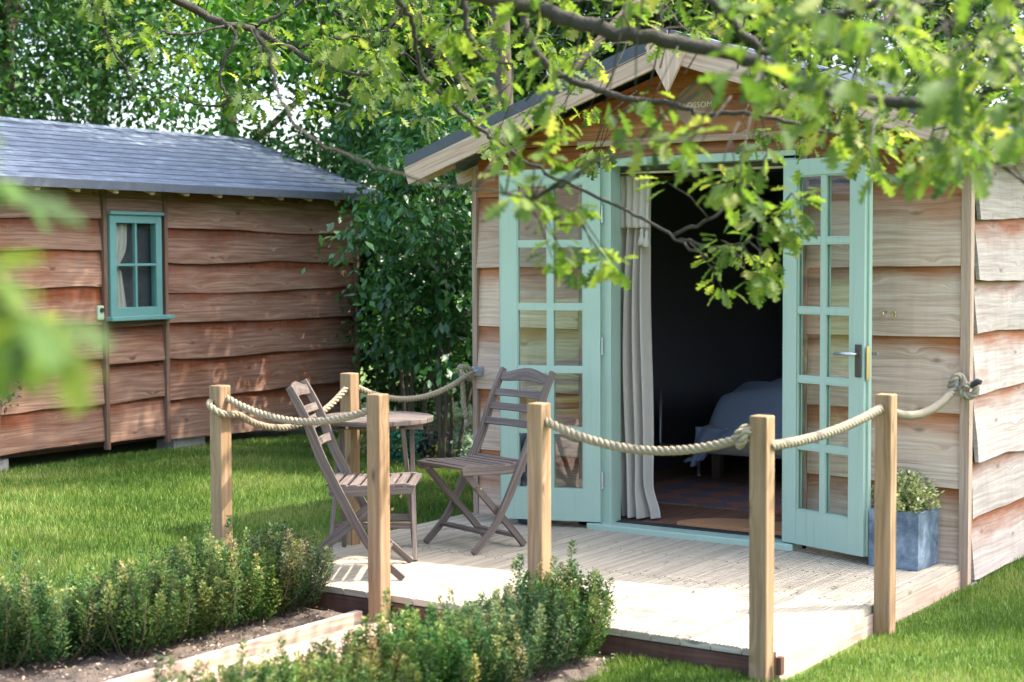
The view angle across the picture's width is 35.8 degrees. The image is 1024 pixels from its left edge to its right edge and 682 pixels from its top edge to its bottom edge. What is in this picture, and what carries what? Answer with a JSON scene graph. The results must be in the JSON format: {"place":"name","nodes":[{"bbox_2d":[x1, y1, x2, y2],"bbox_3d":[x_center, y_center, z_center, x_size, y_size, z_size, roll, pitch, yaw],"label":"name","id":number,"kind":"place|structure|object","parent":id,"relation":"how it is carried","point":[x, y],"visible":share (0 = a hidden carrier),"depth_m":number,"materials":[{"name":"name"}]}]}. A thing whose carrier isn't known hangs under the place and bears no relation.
{"place":"outdoors","nodes":[
{"label":"outdoors","id":0,"kind":"place"},
{"bbox_2d":[167,622,401,681],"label":"gravel path","id":1,"kind":"structure","parent":0,"point":[305,645],"depth_m":6.78,"materials":[{"name":"beige gravel"}]},
{"bbox_2d":[0,356,1023,681],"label":"ground","id":2,"kind":"structure","parent":0,"point":[80,454],"depth_m":9.84,"materials":[{"name":"green plant"}]},
{"bbox_2d":[0,458,8,470],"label":"concrete block","id":3,"kind":"structure","parent":2,"relation":"on","point":[4,463],"depth_m":11.15,"materials":[{"name":"grey concrete"}]},
{"bbox_2d":[0,385,21,418],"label":"purple plant","id":4,"kind":"object","parent":2,"relation":"on","point":[15,394],"visible":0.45,"depth_m":10.93,"materials":[{"name":"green plant"}]},
{"bbox_2d":[11,0,216,124],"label":"tree","id":5,"kind":"object","parent":2,"relation":"on","point":[26,21],"visible":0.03,"depth_m":21.71,"materials":[{"name":"green plant"}]},
{"bbox_2d":[0,0,249,131],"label":"evergreen tree","id":6,"kind":"object","parent":2,"relation":"on","point":[14,86],"visible":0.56,"depth_m":16.53,"materials":[{"name":"green plant"}]},
{"bbox_2d":[157,436,204,448],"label":"concrete block","id":7,"kind":"structure","parent":2,"relation":"on","point":[178,442],"depth_m":12.57,"materials":[{"name":"grey concrete"}]},
{"bbox_2d":[0,116,380,458],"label":"side cabin","id":8,"kind":"object","parent":2,"relation":"on","point":[223,245],"visible":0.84,"depth_m":12.54,"materials":[{"name":"brown wood"}]},
{"bbox_2d":[116,224,126,307],"bbox_3d":[-2.958,-0.568,11.954,0.012,0.630,0.160,2,4,34],"label":"curtain","id":9,"kind":"object","parent":8,"relation":"hanging from","point":[121,236],"depth_m":11.96,"materials":[{"name":"fabric"}]},
{"bbox_2d":[106,211,174,320],"bbox_3d":[-2.844,-0.570,12.039,0.144,0.820,0.625,2,4,34],"label":"window","id":10,"kind":"structure","parent":8,"relation":"in","point":[140,266],"depth_m":12.07,"materials":[{"name":"teal paint"}]},
{"bbox_2d":[209,385,232,548],"bbox_3d":[-1.431,0.794,7.818,0.076,1.155,0.076,2,4,34],"label":"rope post","id":11,"kind":"object","parent":2,"relation":"on","point":[221,467],"visible":0.56,"depth_m":7.78,"materials":[{"name":"brown wood"}]},
{"bbox_2d":[206,364,474,430],"bbox_3d":[-0.524,0.382,8.486,0.994,0.398,2.265,1,3,29],"label":"rope","id":12,"kind":"object","parent":11,"relation":"attached to","point":[293,423],"visible":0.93,"depth_m":7.94,"materials":[{"name":"beige fabric"}]},
{"bbox_2d":[132,1,334,140],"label":"tree","id":13,"kind":"object","parent":2,"relation":"on","point":[276,123],"visible":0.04,"depth_m":20.81,"materials":[{"name":"green plant"}]},
{"bbox_2d":[105,610,362,681],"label":"path edging","id":14,"kind":"object","parent":2,"relation":"on","point":[229,654],"visible":0.57,"depth_m":6.71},
{"bbox_2d":[0,604,614,681],"bbox_3d":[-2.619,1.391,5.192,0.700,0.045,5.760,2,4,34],"label":"soil bed","id":15,"kind":"object","parent":2,"relation":"on","point":[182,647],"visible":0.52,"depth_m":6.61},
{"bbox_2d":[0,548,64,668],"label":"box bush","id":16,"kind":"object","parent":15,"relation":"on","point":[7,605],"visible":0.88,"depth_m":6.38,"materials":[{"name":"green plant"}]},
{"bbox_2d":[0,571,125,664],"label":"box bush","id":17,"kind":"object","parent":15,"relation":"on","point":[61,642],"visible":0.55,"depth_m":6.52,"materials":[{"name":"green plant"}]},
{"bbox_2d":[67,546,192,657],"bbox_3d":[-1.621,1.106,6.684,0.527,0.454,0.538,2,3,34],"label":"box bush","id":18,"kind":"object","parent":15,"relation":"on","point":[134,626],"visible":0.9,"depth_m":6.60,"materials":[{"name":"green plant"}]},
{"bbox_2d":[115,544,233,645],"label":"box bush","id":19,"kind":"object","parent":15,"relation":"on","point":[196,623],"visible":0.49,"depth_m":6.83,"materials":[{"name":"green plant"}]},
{"bbox_2d":[164,515,264,630],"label":"box bush","id":20,"kind":"object","parent":15,"relation":"on","point":[201,557],"visible":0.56,"depth_m":7.00,"materials":[{"name":"green plant"}]},
{"bbox_2d":[198,537,310,625],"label":"box bush","id":21,"kind":"object","parent":15,"relation":"on","point":[279,607],"visible":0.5,"depth_m":7.23,"materials":[{"name":"green plant"}]},
{"bbox_2d":[224,520,335,612],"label":"box bush","id":22,"kind":"object","parent":15,"relation":"on","point":[304,549],"visible":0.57,"depth_m":7.41,"materials":[{"name":"green plant"}]},
{"bbox_2d":[315,426,336,432],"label":"concrete block","id":23,"kind":"structure","parent":2,"relation":"on","point":[318,429],"depth_m":14.07,"materials":[{"name":"grey concrete"}]},
{"bbox_2d":[68,0,606,223],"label":"tree","id":24,"kind":"object","parent":2,"relation":"on","point":[298,25],"visible":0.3,"depth_m":15.62,"materials":[{"name":"green plant"}]},
{"bbox_2d":[340,372,360,545],"bbox_3d":[-0.879,0.750,8.638,0.076,1.155,0.076,2,4,34],"label":"rope post","id":25,"kind":"object","parent":2,"relation":"on","point":[349,401],"visible":0.45,"depth_m":8.60,"materials":[{"name":"brown wood"}]},
{"bbox_2d":[249,86,472,427],"bbox_3d":[-0.879,-0.586,14.865,5.691,3.581,2.985,2,4,34],"label":"back hedge","id":26,"kind":"object","parent":2,"relation":"on","point":[344,165],"visible":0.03,"depth_m":14.69,"materials":[{"name":"green plant"}]},
{"bbox_2d":[336,400,392,453],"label":"bed plant","id":27,"kind":"object","parent":2,"relation":"on","point":[364,444],"visible":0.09,"depth_m":12.66,"materials":[{"name":"green plant"}]},
{"bbox_2d":[367,393,390,622],"bbox_3d":[-0.611,0.818,7.273,0.076,1.155,0.076,2,4,34],"label":"rope post","id":28,"kind":"object","parent":2,"relation":"on","point":[378,484],"visible":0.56,"depth_m":7.24,"materials":[{"name":"brown wood"}]},
{"bbox_2d":[322,75,454,431],"bbox_3d":[-0.949,-0.721,13.449,1.134,3.167,1.454,2,4,34],"label":"shrub","id":29,"kind":"object","parent":2,"relation":"on","point":[362,138],"visible":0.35,"depth_m":13.22,"materials":[{"name":"green plant"}]},
{"bbox_2d":[366,429,435,463],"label":"bed plant","id":30,"kind":"object","parent":2,"relation":"on","point":[395,436],"visible":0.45,"depth_m":12.37,"materials":[{"name":"green plant"}]},
{"bbox_2d":[336,247,472,432],"bbox_3d":[-0.914,-0.030,13.951,1.228,1.736,2.203,-3,4,-43],"label":"shrub","id":31,"kind":"object","parent":2,"relation":"on","point":[391,388],"visible":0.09,"depth_m":14.01,"materials":[{"name":"green plant"}]},
{"bbox_2d":[340,239,471,449],"bbox_3d":[-0.888,0.040,12.750,1.282,1.746,1.270,2,4,34],"label":"shrub","id":32,"kind":"object","parent":2,"relation":"on","point":[379,337],"visible":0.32,"depth_m":12.76,"materials":[{"name":"green plant"}]},
{"bbox_2d":[301,76,513,457],"bbox_3d":[-0.610,-0.513,12.239,1.970,2.986,1.903,0,3,-5],"label":"shrub","id":33,"kind":"object","parent":2,"relation":"on","point":[453,272],"visible":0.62,"depth_m":12.00,"materials":[{"name":"green plant"}]},
{"bbox_2d":[369,285,472,457],"bbox_3d":[-0.553,0.225,12.439,1.514,1.490,1.277,2,4,34],"label":"shrub","id":34,"kind":"object","parent":2,"relation":"on","point":[423,340],"visible":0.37,"depth_m":12.24,"materials":[{"name":"green plant"}]},
{"bbox_2d":[396,424,458,457],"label":"bed plant","id":35,"kind":"object","parent":2,"relation":"on","point":[428,440],"visible":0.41,"depth_m":12.64,"materials":[{"name":"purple plant"}]},
{"bbox_2d":[420,416,472,434],"bbox_3d":[0.913,0.835,14.601,3.100,0.146,2.700,2,4,34],"label":"soil bed","id":36,"kind":"object","parent":2,"relation":"on","point":[428,427],"visible":0.03,"depth_m":14.69,"materials":[{"name":"brown soil"}]},
{"bbox_2d":[437,406,472,456],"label":"bed plant","id":37,"kind":"object","parent":2,"relation":"on","point":[457,431],"visible":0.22,"depth_m":12.78,"materials":[{"name":"green plant"}]},
{"bbox_2d":[446,431,472,457],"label":"bed plant","id":38,"kind":"object","parent":2,"relation":"on","point":[466,448],"visible":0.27,"depth_m":12.44,"materials":[{"name":"green plant"}]},
{"bbox_2d":[273,0,714,396],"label":"tree","id":39,"kind":"object","parent":2,"relation":"on","point":[553,26],"visible":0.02,"depth_m":16.70,"materials":[{"name":"green plant"}]},
{"bbox_2d":[0,0,1023,415],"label":"oak tree","id":40,"kind":"object","parent":2,"relation":"on","point":[38,346],"visible":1,"depth_m":4.70,"materials":[{"name":"green plant"}]},
{"bbox_2d":[391,0,641,121],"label":"tree","id":41,"kind":"object","parent":2,"relation":"on","point":[499,84],"visible":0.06,"depth_m":12.74,"materials":[{"name":"green plant"}]},
{"bbox_2d":[527,402,550,598],"bbox_3d":[0.117,0.840,6.775,0.076,1.155,0.076,2,4,34],"label":"rope post","id":42,"kind":"object","parent":2,"relation":"on","point":[539,485],"visible":0.56,"depth_m":6.74,"materials":[{"name":"brown wood"}]},
{"bbox_2d":[492,656,628,681],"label":"soil bed","id":43,"kind":"object","parent":2,"relation":"on","point":[567,674],"visible":0.18,"depth_m":6.30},
{"bbox_2d":[153,669,165,681],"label":"box bush","id":44,"kind":"object","parent":43,"relation":"on","point":[156,676],"visible":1,"depth_m":5.04,"materials":[{"name":"green plant"}]},
{"bbox_2d":[150,639,281,681],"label":"box bush","id":45,"kind":"object","parent":43,"relation":"on","point":[225,676],"visible":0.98,"depth_m":5.14,"materials":[{"name":"green plant"}]},
{"bbox_2d":[208,636,321,681],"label":"box bush","id":46,"kind":"object","parent":43,"relation":"on","point":[270,669],"visible":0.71,"depth_m":5.35,"materials":[{"name":"green plant"}]},
{"bbox_2d":[250,634,375,681],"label":"box bush","id":47,"kind":"object","parent":43,"relation":"on","point":[316,671],"visible":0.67,"depth_m":5.45,"materials":[{"name":"green plant"}]},
{"bbox_2d":[290,623,438,681],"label":"box bush","id":48,"kind":"object","parent":43,"relation":"on","point":[383,675],"visible":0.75,"depth_m":5.58,"materials":[{"name":"green plant"}]},
{"bbox_2d":[340,588,485,681],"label":"box bush","id":49,"kind":"object","parent":43,"relation":"on","point":[433,641],"visible":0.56,"depth_m":5.76,"materials":[{"name":"green plant"}]},
{"bbox_2d":[391,587,514,681],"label":"box bush","id":50,"kind":"object","parent":43,"relation":"on","point":[488,655],"visible":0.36,"depth_m":5.90,"materials":[{"name":"green plant"}]},
{"bbox_2d":[428,594,551,681],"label":"box bush","id":51,"kind":"object","parent":43,"relation":"on","point":[533,655],"visible":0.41,"depth_m":6.06,"materials":[{"name":"green plant"}]},
{"bbox_2d":[461,570,585,678],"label":"box bush","id":52,"kind":"object","parent":43,"relation":"on","point":[550,658],"visible":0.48,"depth_m":6.26,"materials":[{"name":"green plant"}]},
{"bbox_2d":[492,540,616,663],"bbox_3d":[0.187,1.080,6.494,0.521,0.510,0.464,1,3,31],"label":"box bush","id":53,"kind":"object","parent":43,"relation":"on","point":[595,621],"visible":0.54,"depth_m":6.44,"materials":[{"name":"green plant"}]},
{"bbox_2d":[331,0,880,124],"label":"tree","id":54,"kind":"object","parent":2,"relation":"on","point":[736,40],"visible":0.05,"depth_m":16.09,"materials":[{"name":"green plant"}]},
{"bbox_2d":[282,513,960,679],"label":"deck","id":55,"kind":"structure","parent":2,"relation":"on","point":[663,611],"depth_m":7.53,"materials":[{"name":"beige wood"}]},
{"bbox_2d":[286,379,421,580],"bbox_3d":[-0.772,0.674,7.853,0.620,0.951,0.462,0,3,1],"label":"folding chair","id":56,"kind":"object","parent":55,"relation":"on","point":[344,483],"visible":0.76,"depth_m":7.68,"materials":[{"name":"brown wood"}]},
{"bbox_2d":[315,411,432,561],"bbox_3d":[-0.717,0.761,8.323,0.631,0.733,0.632,2,4,34],"label":"folding table","id":57,"kind":"object","parent":55,"relation":"on","point":[403,421],"visible":0.56,"depth_m":8.21,"materials":[{"name":"brown wood"}]},
{"bbox_2d":[417,367,555,554],"bbox_3d":[-0.140,0.634,8.594,0.620,0.950,0.462,-2,4,-37],"label":"folding chair","id":58,"kind":"object","parent":55,"relation":"on","point":[474,462],"visible":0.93,"depth_m":8.60,"materials":[{"name":"brown wood"}]},
{"bbox_2d":[517,433,526,523],"bbox_3d":[0.117,0.766,9.315,0.180,0.600,0.180,2,4,34],"label":"gas bottle","id":59,"kind":"object","parent":55,"relation":"on","point":[523,476],"visible":0.12,"depth_m":9.25,"materials":[{"name":"blue metal"}]},
{"bbox_2d":[390,533,847,592],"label":"fallen leaves","id":60,"kind":"object","parent":55,"relation":"on","point":[693,590],"visible":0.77,"depth_m":7.63,"materials":[{"name":"brown plant"}]},
{"bbox_2d":[868,507,937,570],"bbox_3d":[1.971,0.983,7.986,0.266,0.285,0.262,2,4,36],"label":"planter","id":61,"kind":"object","parent":55,"relation":"on","point":[916,541],"visible":0.53,"depth_m":7.86,"materials":[{"name":"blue metal"}]},
{"bbox_2d":[871,467,944,512],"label":"potted shrub","id":62,"kind":"object","parent":61,"relation":"on","point":[910,495],"visible":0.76,"depth_m":7.90,"materials":[{"name":"green plant"}]},
{"bbox_2d":[403,30,1023,588],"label":"garden cabin","id":63,"kind":"object","parent":2,"relation":"on","point":[915,304],"visible":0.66,"depth_m":8.59,"materials":[{"name":"brown wood"}]},
{"bbox_2d":[499,168,603,521],"bbox_3d":[0.228,0.026,9.132,0.624,2.018,0.056,1,3,15],"label":"door","id":64,"kind":"structure","parent":63,"relation":"in","point":[584,504],"depth_m":9.11,"materials":[{"name":"green paint"}]},
{"bbox_2d":[620,175,660,518],"bbox_3d":[0.707,0.037,9.187,0.290,1.980,0.128,2,4,34],"label":"curtain","id":65,"kind":"object","parent":63,"relation":"hanging from","point":[638,498],"visible":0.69,"depth_m":9.18,"materials":[{"name":"fabric"}]},
{"bbox_2d":[659,390,700,475],"bbox_3d":[1.175,0.645,11.123,0.338,0.585,0.034,2,4,36],"label":"clothes rail","id":66,"kind":"object","parent":63,"relation":"on","point":[660,429],"visible":0.73,"depth_m":11.20,"materials":[{"name":"metal"}]},
{"bbox_2d":[677,84,714,126],"bbox_3d":[1.009,-1.292,8.702,0.236,0.236,0.014,2,4,34],"label":"name sign","id":67,"kind":"object","parent":63,"relation":"attached to","point":[703,102],"visible":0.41,"depth_m":8.70,"materials":[{"name":"beige wood"}]},
{"bbox_2d":[653,478,781,514],"bbox_3d":[1.603,0.998,9.988,1.900,0.014,1.031,2,4,34],"label":"rug","id":68,"kind":"object","parent":63,"relation":"on","point":[712,494],"visible":0.3,"depth_m":10.18,"materials":[{"name":"fabric"}]},
{"bbox_2d":[677,518,781,535],"bbox_3d":[1.369,1.040,8.906,0.840,0.023,0.300,2,4,34],"label":"doormat","id":69,"kind":"object","parent":63,"relation":"on","point":[735,524],"visible":0.45,"depth_m":8.94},
{"bbox_2d":[684,378,781,478],"bbox_3d":[2.403,0.584,10.889,2.114,0.730,1.260,2,4,34],"label":"bed","id":70,"kind":"object","parent":63,"relation":"on","point":[736,408],"visible":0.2,"depth_m":10.85,"materials":[{"name":"linen"},{"name":"wood"}]},
{"bbox_2d":[782,155,878,556],"bbox_3d":[1.596,0.069,8.159,0.155,2.018,0.609,-3,4,-39],"label":"door","id":71,"kind":"structure","parent":63,"relation":"in","point":[822,529],"depth_m":8.14,"materials":[{"name":"green paint"}]},
{"bbox_2d":[749,414,774,681],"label":"rope post","id":72,"kind":"object","parent":2,"relation":"on","point":[761,548],"visible":1,"depth_m":6.16,"materials":[{"name":"brown wood"}]},
{"bbox_2d":[544,372,981,455],"bbox_3d":[1.420,0.325,6.928,2.480,0.237,0.970,-2,3,-30],"label":"rope","id":73,"kind":"object","parent":72,"relation":"attached to","point":[739,438],"visible":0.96,"depth_m":6.56,"materials":[{"name":"beige fabric"}]},
{"bbox_2d":[642,0,1010,94],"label":"tree","id":74,"kind":"object","parent":2,"relation":"on","point":[866,61],"visible":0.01,"depth_m":18.42,"materials":[{"name":"green plant"}]},
{"bbox_2d":[712,0,1023,107],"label":"tree","id":75,"kind":"object","parent":2,"relation":"on","point":[987,89],"visible":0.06,"depth_m":16.27,"materials":[{"name":"green plant"}]},
{"bbox_2d":[874,393,896,635],"bbox_3d":[1.649,0.816,7.008,0.076,1.167,0.076,2,4,34],"label":"rope post","id":76,"kind":"object","parent":2,"relation":"on","point":[885,519],"visible":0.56,"depth_m":6.98,"materials":[{"name":"brown wood"}]},
{"bbox_2d":[14,0,1023,216],"label":"sky","id":77,"kind":"structure","parent":0,"point":[269,110],"materials":[{"name":"white"}]}
]}

